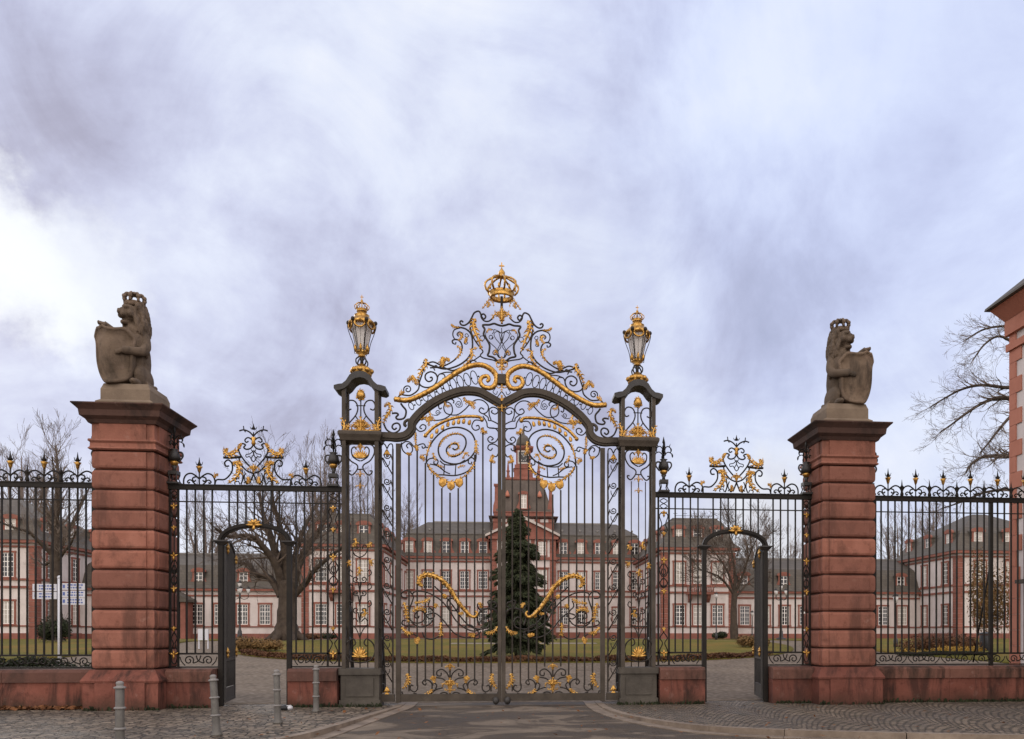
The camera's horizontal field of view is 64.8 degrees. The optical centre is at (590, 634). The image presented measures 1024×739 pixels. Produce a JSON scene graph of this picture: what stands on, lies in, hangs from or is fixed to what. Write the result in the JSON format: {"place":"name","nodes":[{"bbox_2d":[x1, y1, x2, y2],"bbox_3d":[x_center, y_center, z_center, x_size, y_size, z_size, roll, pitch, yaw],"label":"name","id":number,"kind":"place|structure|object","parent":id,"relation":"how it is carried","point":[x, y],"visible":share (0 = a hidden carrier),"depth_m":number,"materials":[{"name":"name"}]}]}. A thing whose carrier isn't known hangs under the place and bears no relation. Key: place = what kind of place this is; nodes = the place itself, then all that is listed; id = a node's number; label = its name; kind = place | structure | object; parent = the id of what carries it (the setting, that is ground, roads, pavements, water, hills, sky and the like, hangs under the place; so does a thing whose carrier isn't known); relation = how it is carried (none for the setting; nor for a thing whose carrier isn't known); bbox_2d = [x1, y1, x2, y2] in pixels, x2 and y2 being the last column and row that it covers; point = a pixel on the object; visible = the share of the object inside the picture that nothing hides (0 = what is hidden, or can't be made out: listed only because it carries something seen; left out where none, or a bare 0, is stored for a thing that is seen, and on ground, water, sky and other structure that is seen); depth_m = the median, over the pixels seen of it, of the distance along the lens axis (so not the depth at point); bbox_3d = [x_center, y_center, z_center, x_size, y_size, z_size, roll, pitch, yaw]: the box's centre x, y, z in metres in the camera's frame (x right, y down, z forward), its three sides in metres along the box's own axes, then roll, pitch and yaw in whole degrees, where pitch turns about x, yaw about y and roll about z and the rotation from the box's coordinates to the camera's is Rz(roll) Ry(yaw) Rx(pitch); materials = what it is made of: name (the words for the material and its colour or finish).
{"place":"outdoors","nodes":[
{"label":"outdoors","id":0,"kind":"place"},
{"bbox_2d":[0,639,261,661],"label":"lawn","id":1,"kind":"structure","parent":0,"point":[31,646],"depth_m":46.65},
{"bbox_2d":[0,407,91,640],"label":"bare tree","id":2,"kind":"object","parent":1,"relation":"on","point":[56,451],"visible":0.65,"depth_m":60.62,"materials":[{"name":"brown plant"}]},
{"bbox_2d":[37,612,72,641],"bbox_3d":[-37.078,-0.533,55.136,2.549,2.294,2.296,0,0,-5],"label":"shrub","id":3,"kind":"object","parent":1,"relation":"on","point":[48,629],"visible":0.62,"depth_m":55.07,"materials":[{"name":"green plant"}]},
{"bbox_2d":[0,703,397,738],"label":"pavement","id":4,"kind":"structure","parent":0,"point":[179,723],"depth_m":14.51,"materials":[{"name":"stone"}]},
{"bbox_2d":[0,668,94,706],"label":"sandstone wall","id":5,"kind":"structure","parent":4,"relation":"on","point":[39,687],"depth_m":17.02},
{"bbox_2d":[0,436,94,668],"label":"iron fence","id":6,"kind":"object","parent":5,"relation":"on","point":[27,483],"visible":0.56,"depth_m":17.34,"materials":[{"name":"metal"}]},
{"bbox_2d":[113,681,125,738],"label":"bollard","id":7,"kind":"object","parent":4,"relation":"on","point":[119,708],"visible":1,"depth_m":10.80,"materials":[{"name":"metal"}]},
{"bbox_2d":[70,401,196,710],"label":"stone pier","id":8,"kind":"structure","parent":4,"relation":"on","point":[130,446],"depth_m":16.89,"materials":[{"name":"red stone"}]},
{"bbox_2d":[94,291,169,407],"bbox_3d":[-9.989,-6.147,17.489,1.297,2.615,1.180,0,0,-5],"label":"lion statue","id":9,"kind":"object","parent":8,"relation":"on","point":[123,358],"visible":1,"depth_m":17.08,"materials":[{"name":"beige stone"}]},
{"bbox_2d":[165,668,217,707],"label":"sandstone wall","id":10,"kind":"structure","parent":4,"relation":"on","point":[188,686],"depth_m":17.30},
{"bbox_2d":[208,674,222,735],"bbox_3d":[-5.912,1.120,12.629,0.170,0.968,0.170,-4,0,-5],"label":"bollard","id":11,"kind":"object","parent":4,"relation":"on","point":[215,715],"visible":1,"depth_m":12.58,"materials":[{"name":"metal"}]},
{"bbox_2d":[165,424,341,705],"bbox_3d":[-7.434,-1.540,17.758,3.857,6.240,0.448,0,0,-5],"label":"iron fence","id":12,"kind":"object","parent":4,"relation":"on","point":[174,459],"visible":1,"depth_m":17.71,"materials":[{"name":"metal"}]},
{"bbox_2d":[224,540,238,702],"bbox_3d":[-8.248,-0.313,18.414,0.118,3.666,1.456,0,0,-15],"label":"door leaf","id":13,"kind":"object","parent":12,"relation":"attached to","point":[230,646],"visible":0.95,"depth_m":18.38,"materials":[{"name":"black metal"}]},
{"bbox_2d":[272,670,282,723],"bbox_3d":[-5.606,1.119,14.358,0.170,0.968,0.170,-1,0,-5],"label":"bollard","id":14,"kind":"object","parent":4,"relation":"on","point":[277,705],"visible":1,"depth_m":14.31,"materials":[{"name":"metal"}]},
{"bbox_2d":[287,668,340,706],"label":"sandstone wall","id":15,"kind":"structure","parent":4,"relation":"on","point":[300,685],"depth_m":17.54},
{"bbox_2d":[312,665,319,711],"bbox_3d":[-5.631,1.119,16.471,0.170,0.968,0.170,0,0,-5],"label":"bollard","id":16,"kind":"object","parent":4,"relation":"on","point":[315,682],"visible":1,"depth_m":16.42,"materials":[{"name":"metal"}]},
{"bbox_2d":[334,371,388,706],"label":"lantern pier","id":17,"kind":"structure","parent":4,"relation":"on","point":[361,686],"depth_m":17.79,"materials":[{"name":"grey paint"}]},
{"bbox_2d":[346,295,376,376],"bbox_3d":[-5.120,-6.680,17.973,0.686,1.840,0.600,0,0,-5],"label":"lantern","id":18,"kind":"object","parent":17,"relation":"on","point":[361,325],"visible":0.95,"depth_m":17.85,"materials":[{"name":"gold metal"}]},
{"bbox_2d":[379,443,394,701],"bbox_3d":[-4.579,-1.387,18.023,0.358,5.813,0.080,0,0,-5],"label":"scroll panel","id":19,"kind":"object","parent":17,"relation":"attached to","point":[386,697],"visible":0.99,"depth_m":18.02,"materials":[{"name":"metal"}]},
{"bbox_2d":[382,262,617,446],"bbox_3d":[-2.018,-6.398,18.262,5.457,4.126,0.795,0,0,-5],"label":"gate overthrow","id":20,"kind":"object","parent":17,"relation":"on","point":[482,392],"visible":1,"depth_m":18.20,"materials":[{"name":"grey metal"}]},
{"bbox_2d":[396,397,501,704],"bbox_3d":[-3.192,-1.887,18.114,2.358,6.973,0.177,0,0,-5],"label":"gate leaf","id":21,"kind":"object","parent":20,"relation":"attached to","point":[496,698],"visible":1,"depth_m":18.12,"materials":[{"name":"grey metal"}]},
{"bbox_2d":[502,399,604,704],"bbox_3d":[-0.836,-1.887,18.333,2.358,6.973,0.177,0,0,-5],"label":"gate leaf","id":22,"kind":"object","parent":20,"relation":"attached to","point":[507,698],"visible":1,"depth_m":18.34,"materials":[{"name":"metal"}]},
{"bbox_2d":[0,703,1004,738],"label":"fallen leaves","id":23,"kind":"object","parent":4,"relation":"on","point":[41,707],"visible":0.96,"depth_m":16.82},
{"bbox_2d":[0,697,1023,710],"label":"weeds","id":24,"kind":"object","parent":4,"relation":"on","point":[618,703],"visible":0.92,"depth_m":18.20,"materials":[{"name":"green plant"}]},
{"bbox_2d":[0,0,1023,558],"label":"sky","id":25,"kind":"structure","parent":0,"point":[752,177],"materials":[{"name":"grey"}]},
{"bbox_2d":[33,638,997,704],"bbox_3d":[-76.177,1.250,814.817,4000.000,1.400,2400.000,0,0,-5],"label":"ground","id":26,"kind":"structure","parent":0,"point":[730,679],"depth_m":30.00,"materials":[{"name":"stone cobble paving"},{"name":"grass"}]},
{"bbox_2d":[0,421,71,506],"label":"bare tree","id":27,"kind":"object","parent":26,"relation":"on","point":[22,493],"visible":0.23,"depth_m":107.69,"materials":[{"name":"brown plant"}]},
{"bbox_2d":[0,656,90,668],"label":"hedge","id":28,"kind":"object","parent":26,"relation":"on","point":[27,658],"visible":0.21,"depth_m":19.24,"materials":[{"name":"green plant"}]},
{"bbox_2d":[0,500,90,638],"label":"palace pavilion","id":29,"kind":"structure","parent":26,"relation":"on","point":[31,601],"depth_m":82.88,"materials":[{"name":"white paint"}]},
{"bbox_2d":[0,599,16,624],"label":"window","id":30,"kind":"structure","parent":29,"relation":"in","point":[5,601],"depth_m":82.60,"materials":[{"name":"white glass"}]},
{"bbox_2d":[0,550,16,577],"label":"window","id":31,"kind":"structure","parent":29,"relation":"in","point":[5,553],"depth_m":82.60,"materials":[{"name":"white glass"}]},
{"bbox_2d":[71,605,80,625],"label":"window","id":32,"kind":"structure","parent":29,"relation":"in","point":[73,607],"depth_m":89.97,"materials":[{"name":"grey glass"}]},
{"bbox_2d":[71,557,80,582],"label":"window","id":33,"kind":"structure","parent":29,"relation":"in","point":[73,559],"depth_m":89.97,"materials":[{"name":"grey glass"}]},
{"bbox_2d":[32,575,84,663],"bbox_3d":[-17.148,-0.176,25.892,1.610,3.437,0.140,0,0,-5],"label":"signpost","id":34,"kind":"object","parent":26,"relation":"on","point":[73,586],"visible":0.69,"depth_m":25.86,"materials":[{"name":"white metal"}]},
{"bbox_2d":[176,592,196,638],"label":"porch","id":35,"kind":"object","parent":26,"relation":"on","point":[183,616],"visible":0.24,"depth_m":90.29,"materials":[{"name":"red stone"}]},
{"bbox_2d":[81,553,301,638],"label":"palace wing","id":36,"kind":"structure","parent":26,"relation":"on","point":[259,616],"depth_m":93.08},
{"bbox_2d":[193,602,202,625],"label":"window","id":37,"kind":"structure","parent":36,"relation":"in","point":[199,605],"depth_m":92.55,"materials":[{"name":"grey glass"}]},
{"bbox_2d":[236,603,249,625],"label":"window","id":38,"kind":"structure","parent":36,"relation":"in","point":[245,607],"depth_m":93.01,"materials":[{"name":"white glass"}]},
{"bbox_2d":[257,603,271,625],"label":"window","id":39,"kind":"structure","parent":36,"relation":"in","point":[264,609],"depth_m":93.21,"materials":[{"name":"white glass"}]},
{"bbox_2d":[198,629,208,648],"bbox_3d":[-22.450,0.281,46.519,0.560,1.150,0.120,0,0,-5],"label":"notice board","id":40,"kind":"object","parent":26,"relation":"on","point":[200,634],"visible":0.93,"depth_m":46.48,"materials":[{"name":"white metal"}]},
{"bbox_2d":[180,490,245,552],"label":"bare tree","id":41,"kind":"object","parent":26,"relation":"on","point":[197,539],"visible":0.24,"depth_m":124.88,"materials":[{"name":"brown plant"}]},
{"bbox_2d":[237,580,249,638],"bbox_3d":[-27.999,-1.836,64.050,1.229,4.972,1.253,0,0,17],"label":"street lamp","id":42,"kind":"object","parent":26,"relation":"on","point":[239,590],"visible":0.81,"depth_m":63.99,"materials":[{"name":"black metal"}]},
{"bbox_2d":[180,416,373,640],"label":"bare tree","id":43,"kind":"object","parent":26,"relation":"on","point":[276,556],"visible":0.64,"depth_m":65.82,"materials":[{"name":"brown plant"}]},
{"bbox_2d":[280,419,358,535],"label":"bare tree","id":44,"kind":"object","parent":26,"relation":"on","point":[319,472],"visible":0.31,"depth_m":121.75,"materials":[{"name":"brown plant"}]},
{"bbox_2d":[300,505,407,638],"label":"palace pavilion","id":45,"kind":"structure","parent":26,"relation":"on","point":[386,576],"depth_m":90.33,"materials":[{"name":"white paint"}]},
{"bbox_2d":[314,602,326,625],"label":"window","id":46,"kind":"structure","parent":45,"relation":"in","point":[316,604],"depth_m":89.90,"materials":[{"name":"white glass"}]},
{"bbox_2d":[314,557,326,582],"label":"window","id":47,"kind":"structure","parent":45,"relation":"in","point":[317,578],"depth_m":89.90,"materials":[{"name":"grey glass"}]},
{"bbox_2d":[355,602,370,625],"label":"window","id":48,"kind":"structure","parent":45,"relation":"in","point":[363,604],"depth_m":90.32,"materials":[{"name":"white glass"}]},
{"bbox_2d":[355,558,370,582],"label":"window","id":49,"kind":"structure","parent":45,"relation":"in","point":[364,560],"depth_m":90.34,"materials":[{"name":"white glass"}]},
{"bbox_2d":[350,465,401,534],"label":"bare tree","id":50,"kind":"object","parent":26,"relation":"on","point":[372,504],"visible":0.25,"depth_m":133.53,"materials":[{"name":"brown plant"}]},
{"bbox_2d":[389,481,423,538],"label":"bare tree","id":51,"kind":"object","parent":26,"relation":"on","point":[404,524],"visible":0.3,"depth_m":135.95,"materials":[{"name":"brown plant"}]},
{"bbox_2d":[403,424,640,637],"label":"palace main block","id":52,"kind":"structure","parent":26,"relation":"on","point":[613,579],"depth_m":112.51,"materials":[{"name":"white paint"}]},
{"bbox_2d":[406,569,414,589],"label":"window","id":53,"kind":"structure","parent":52,"relation":"in","point":[412,571],"depth_m":110.53,"materials":[{"name":"grey glass"}]},
{"bbox_2d":[421,569,432,589],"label":"window","id":54,"kind":"structure","parent":52,"relation":"in","point":[429,581],"depth_m":110.69,"materials":[{"name":"grey glass"}]},
{"bbox_2d":[459,569,470,589],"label":"window","id":55,"kind":"structure","parent":52,"relation":"in","point":[462,572],"depth_m":111.18,"materials":[{"name":"white glass"}]},
{"bbox_2d":[477,570,488,589],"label":"window","id":56,"kind":"structure","parent":52,"relation":"in","point":[479,572],"depth_m":111.42,"materials":[{"name":"white glass"}]},
{"bbox_2d":[535,567,548,589],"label":"window","id":57,"kind":"structure","parent":52,"relation":"in","point":[540,569],"depth_m":111.48,"materials":[{"name":"white glass"}]},
{"bbox_2d":[557,606,567,625],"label":"window","id":58,"kind":"structure","parent":52,"relation":"in","point":[565,619],"depth_m":112.43,"materials":[{"name":"grey glass"}]},
{"bbox_2d":[593,570,599,590],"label":"window","id":59,"kind":"structure","parent":52,"relation":"in","point":[596,572],"depth_m":112.90,"materials":[{"name":"white glass"}]},
{"bbox_2d":[632,510,739,638],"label":"palace pavilion","id":60,"kind":"structure","parent":26,"relation":"on","point":[721,589],"depth_m":94.03,"materials":[{"name":"white paint"}]},
{"bbox_2d":[672,603,686,625],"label":"window","id":61,"kind":"structure","parent":60,"relation":"in","point":[678,605],"depth_m":93.69,"materials":[{"name":"white glass"}]},
{"bbox_2d":[672,560,686,584],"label":"window","id":62,"kind":"structure","parent":60,"relation":"in","point":[678,562],"depth_m":93.69,"materials":[{"name":"white glass"}]},
{"bbox_2d":[691,603,700,625],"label":"window","id":63,"kind":"structure","parent":60,"relation":"in","point":[694,605],"depth_m":93.87,"materials":[{"name":"white glass"}]},
{"bbox_2d":[710,603,724,625],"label":"window","id":64,"kind":"structure","parent":60,"relation":"in","point":[720,606],"depth_m":94.10,"materials":[{"name":"white glass"}]},
{"bbox_2d":[711,561,724,584],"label":"window","id":65,"kind":"structure","parent":60,"relation":"in","point":[721,582],"depth_m":94.10,"materials":[{"name":"grey glass"}]},
{"bbox_2d":[738,506,774,557],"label":"bare tree","id":66,"kind":"object","parent":26,"relation":"on","point":[752,552],"visible":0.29,"depth_m":133.54,"materials":[{"name":"brown plant"}]},
{"bbox_2d":[768,525,801,557],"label":"bare tree","id":67,"kind":"object","parent":26,"relation":"on","point":[790,546],"visible":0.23,"depth_m":140.00,"materials":[{"name":"brown plant"}]},
{"bbox_2d":[735,558,920,637],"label":"palace wing","id":68,"kind":"structure","parent":26,"relation":"on","point":[745,603],"depth_m":100.03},
{"bbox_2d":[738,604,750,625],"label":"window","id":69,"kind":"structure","parent":68,"relation":"in","point":[744,615],"depth_m":98.50,"materials":[{"name":"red glass"}]},
{"bbox_2d":[778,604,790,625],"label":"window","id":70,"kind":"structure","parent":68,"relation":"in","point":[784,607],"depth_m":98.96,"materials":[{"name":"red glass"}]},
{"bbox_2d":[877,605,889,625],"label":"window","id":71,"kind":"structure","parent":68,"relation":"in","point":[884,607],"depth_m":100.12,"materials":[{"name":"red glass"}]},
{"bbox_2d":[897,605,907,626],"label":"window","id":72,"kind":"structure","parent":68,"relation":"in","point":[905,607],"depth_m":100.37,"materials":[{"name":"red glass"}]},
{"bbox_2d":[877,503,921,558],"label":"bare tree","id":73,"kind":"object","parent":26,"relation":"on","point":[891,556],"visible":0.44,"depth_m":135.36,"materials":[{"name":"brown plant"}]},
{"bbox_2d":[910,479,958,537],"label":"bare tree","id":74,"kind":"object","parent":26,"relation":"on","point":[932,527],"visible":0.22,"depth_m":123.71,"materials":[{"name":"brown plant"}]},
{"bbox_2d":[896,514,1009,637],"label":"palace pavilion","id":75,"kind":"structure","parent":26,"relation":"on","point":[946,573],"depth_m":94.13,"materials":[{"name":"white paint"}]},
{"bbox_2d":[940,603,948,626],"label":"window","id":76,"kind":"structure","parent":75,"relation":"in","point":[946,606],"depth_m":94.26,"materials":[{"name":"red glass"}]},
{"bbox_2d":[940,561,948,585],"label":"window","id":77,"kind":"structure","parent":75,"relation":"in","point":[946,563],"depth_m":94.26,"materials":[{"name":"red glass"}]},
{"bbox_2d":[984,279,1023,662],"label":"gatehouse","id":78,"kind":"object","parent":26,"relation":"on","point":[1007,307],"visible":0.81,"depth_m":22.27,"materials":[{"name":"red stone"}]},
{"bbox_2d":[237,639,793,662],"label":"lawn","id":79,"kind":"structure","parent":0,"point":[717,646],"depth_m":47.42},
{"bbox_2d":[236,633,284,650],"bbox_3d":[-18.443,0.461,43.798,3.873,1.052,2.479,0,0,-5],"label":"shrub","id":80,"kind":"object","parent":79,"relation":"on","point":[245,642],"visible":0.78,"depth_m":43.16,"materials":[{"name":"brown plant"}]},
{"bbox_2d":[240,648,772,661],"bbox_3d":[-4.070,1.019,38.846,27.584,0.623,5.963,0,0,-2],"label":"hedge","id":81,"kind":"object","parent":79,"relation":"on","point":[429,658],"visible":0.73,"depth_m":36.68,"materials":[{"name":"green plant"}]},
{"bbox_2d":[479,508,556,655],"bbox_3d":[-3.508,-2.403,39.189,3.783,7.523,4.088,0,0,-5],"label":"spruce tree","id":82,"kind":"object","parent":79,"relation":"on","point":[524,579],"visible":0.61,"depth_m":38.59,"materials":[{"name":"green plant"}]},
{"bbox_2d":[677,499,784,638],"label":"bare tree","id":83,"kind":"object","parent":79,"relation":"on","point":[728,567],"visible":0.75,"depth_m":81.81,"materials":[{"name":"brown plant"}]},
{"bbox_2d":[734,631,770,646],"bbox_3d":[10.071,0.354,49.655,2.445,1.051,1.712,0,0,-5],"label":"shrub","id":84,"kind":"object","parent":79,"relation":"on","point":[746,640],"visible":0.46,"depth_m":49.08,"materials":[{"name":"brown plant"}]},
{"bbox_2d":[329,702,783,738],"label":"road","id":85,"kind":"structure","parent":0,"point":[447,720],"depth_m":14.64,"materials":[{"name":"asphalt"}]},
{"bbox_2d":[270,702,417,738],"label":"kerb","id":86,"kind":"structure","parent":85,"relation":"on","point":[331,730],"depth_m":14.37,"materials":[{"name":"stone"}]},
{"bbox_2d":[583,701,1023,738],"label":"kerb","id":87,"kind":"structure","parent":85,"relation":"on","point":[600,707],"depth_m":13.29,"materials":[{"name":"stone"}]},
{"bbox_2d":[603,700,1023,733],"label":"pavement","id":88,"kind":"structure","parent":0,"point":[987,717],"depth_m":15.76,"materials":[{"name":"stone"}]},
{"bbox_2d":[612,379,662,703],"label":"lantern pier","id":89,"kind":"structure","parent":88,"relation":"on","point":[638,683],"depth_m":18.36,"materials":[{"name":"black metal"}]},
{"bbox_2d":[606,448,620,699],"bbox_3d":[0.543,-1.387,18.500,0.358,5.813,0.080,0,0,-5],"label":"scroll panel","id":90,"kind":"object","parent":89,"relation":"attached to","point":[613,695],"visible":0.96,"depth_m":18.49,"materials":[{"name":"grey metal"}]},
{"bbox_2d":[622,305,651,383],"bbox_3d":[1.085,-6.680,18.550,0.686,1.840,0.600,0,0,-5],"label":"lantern","id":91,"kind":"object","parent":89,"relation":"on","point":[637,334],"visible":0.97,"depth_m":18.43,"materials":[{"name":"gold metal"}]},
{"bbox_2d":[656,666,705,703],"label":"sandstone wall","id":92,"kind":"structure","parent":88,"relation":"on","point":[676,684],"depth_m":18.31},
{"bbox_2d":[656,435,813,701],"bbox_3d":[3.399,-1.540,18.767,3.857,6.240,0.448,0,0,-5],"label":"iron fence","id":93,"kind":"object","parent":88,"relation":"on","point":[805,471],"visible":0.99,"depth_m":18.74,"materials":[{"name":"metal"}]},
{"bbox_2d":[752,546,762,698],"bbox_3d":[4.078,-0.313,19.561,0.118,3.666,1.456,0,0,5],"label":"door leaf","id":94,"kind":"object","parent":93,"relation":"attached to","point":[757,647],"visible":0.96,"depth_m":19.60,"materials":[{"name":"black metal"}]},
{"bbox_2d":[768,666,813,702],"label":"sandstone wall","id":95,"kind":"structure","parent":88,"relation":"on","point":[791,683],"depth_m":18.55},
{"bbox_2d":[787,420,892,704],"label":"stone pier","id":96,"kind":"structure","parent":88,"relation":"on","point":[842,460],"depth_m":18.35,"materials":[{"name":"brown"}]},
{"bbox_2d":[811,318,873,421],"bbox_3d":[5.959,-6.147,18.974,1.297,2.615,1.180,0,0,-5],"label":"lion statue","id":97,"kind":"object","parent":96,"relation":"on","point":[849,381],"visible":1,"depth_m":18.56,"materials":[{"name":"beige stone"}]},
{"bbox_2d":[872,665,1023,701],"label":"sandstone wall","id":98,"kind":"structure","parent":88,"relation":"on","point":[937,682],"depth_m":18.91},
{"bbox_2d":[872,448,1023,665],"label":"iron fence","id":99,"kind":"object","parent":98,"relation":"on","point":[983,499],"visible":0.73,"depth_m":19.25,"materials":[{"name":"metal"}]},
{"bbox_2d":[708,638,1009,662],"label":"lawn","id":100,"kind":"structure","parent":0,"point":[891,647],"depth_m":48.84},
{"bbox_2d":[774,584,786,639],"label":"street lamp","id":101,"kind":"object","parent":100,"relation":"on","point":[776,594],"visible":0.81,"depth_m":72.14,"materials":[{"name":"black metal"}]},
{"bbox_2d":[896,629,981,651],"bbox_3d":[19.285,0.403,44.346,4.996,1.393,1.984,0,0,-5],"label":"shrub","id":102,"kind":"object","parent":100,"relation":"on","point":[939,642],"visible":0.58,"depth_m":44.13,"materials":[{"name":"red plant"}]},
{"bbox_2d":[897,644,985,651],"bbox_3d":[18.696,0.824,42.684,5.093,0.564,0.664,0,0,-5],"label":"flower bed","id":103,"kind":"object","parent":100,"relation":"on","point":[953,648],"visible":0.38,"depth_m":42.65,"materials":[{"name":"green plant"}]},
{"bbox_2d":[895,651,996,655],"bbox_3d":[18.672,1.014,42.082,5.541,0.354,0.520,0,0,-5],"label":"hedge","id":104,"kind":"object","parent":100,"relation":"on","point":[940,654],"visible":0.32,"depth_m":41.93,"materials":[{"name":"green plant"}]},
{"bbox_2d":[905,314,1008,525],"bbox_3d":[18.704,-7.560,37.866,8.276,18.768,7.570,0,0,31],"label":"bare tree","id":105,"kind":"object","parent":100,"relation":"on","point":[1003,454],"visible":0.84,"depth_m":38.93,"materials":[{"name":"brown plant"}]},
{"bbox_2d":[941,519,1008,639],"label":"shrub","id":106,"kind":"object","parent":100,"relation":"on","point":[980,586],"visible":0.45,"depth_m":71.55,"materials":[{"name":"brown plant"}]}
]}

